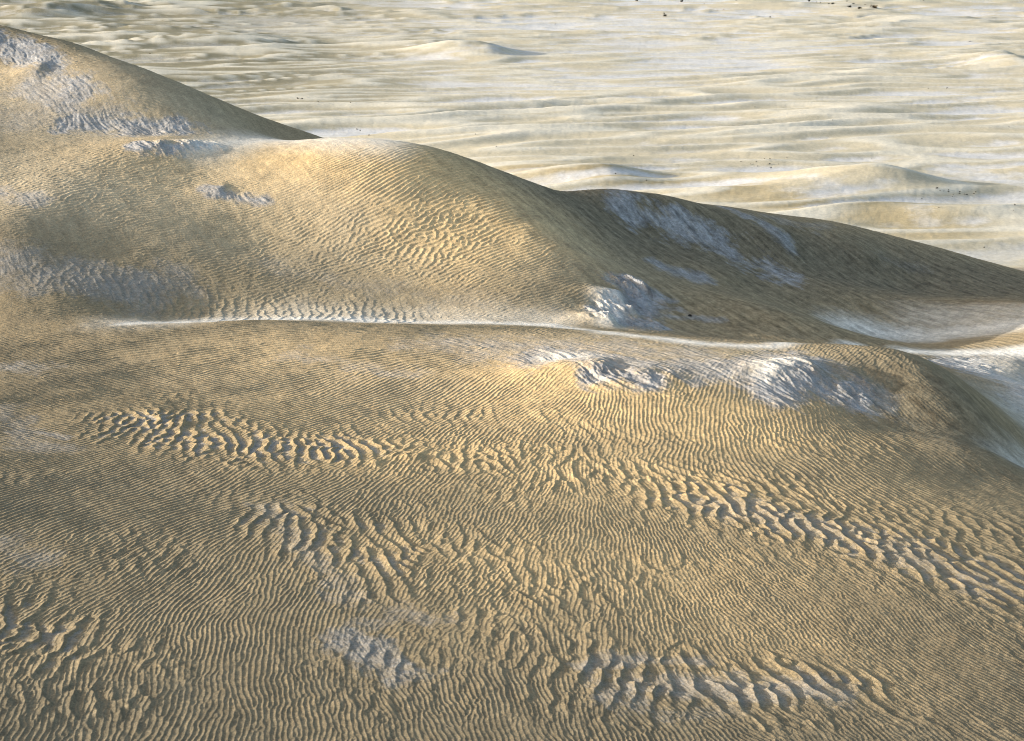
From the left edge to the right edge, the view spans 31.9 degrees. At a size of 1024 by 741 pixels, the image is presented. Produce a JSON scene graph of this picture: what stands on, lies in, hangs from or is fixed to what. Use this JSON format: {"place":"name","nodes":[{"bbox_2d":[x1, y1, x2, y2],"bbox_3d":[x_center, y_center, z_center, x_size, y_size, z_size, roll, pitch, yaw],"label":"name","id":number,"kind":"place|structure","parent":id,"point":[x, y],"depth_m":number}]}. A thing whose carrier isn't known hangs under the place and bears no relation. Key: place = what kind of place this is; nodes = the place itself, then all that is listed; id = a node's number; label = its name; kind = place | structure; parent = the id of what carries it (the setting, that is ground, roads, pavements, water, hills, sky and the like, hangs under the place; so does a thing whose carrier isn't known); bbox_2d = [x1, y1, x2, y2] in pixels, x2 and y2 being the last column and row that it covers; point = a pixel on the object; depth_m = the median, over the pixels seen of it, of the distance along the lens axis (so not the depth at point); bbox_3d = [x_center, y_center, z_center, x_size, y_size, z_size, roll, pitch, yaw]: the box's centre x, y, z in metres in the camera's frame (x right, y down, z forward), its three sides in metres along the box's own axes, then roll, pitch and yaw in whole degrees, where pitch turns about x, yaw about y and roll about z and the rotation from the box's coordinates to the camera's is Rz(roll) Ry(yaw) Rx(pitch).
{"place":"outdoors","nodes":[
{"label":"outdoors","id":0,"kind":"place"},
{"bbox_2d":[0,25,321,189],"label":"sand dune","id":1,"kind":"structure","parent":0,"point":[62,102],"depth_m":210.85},
{"bbox_2d":[0,138,795,342],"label":"sand dune","id":2,"kind":"structure","parent":0,"point":[193,230],"depth_m":171.17},
{"bbox_2d":[0,316,1023,740],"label":"sand dune","id":3,"kind":"structure","parent":0,"point":[268,530],"depth_m":90.51},
{"bbox_2d":[0,0,1023,267],"bbox_3d":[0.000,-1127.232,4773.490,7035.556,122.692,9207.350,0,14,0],"label":"sand plain","id":4,"kind":"structure","parent":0,"point":[834,110],"depth_m":619.94},
{"bbox_2d":[571,189,1023,427],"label":"sand dune","id":5,"kind":"structure","parent":0,"point":[958,315],"depth_m":201.45}
]}

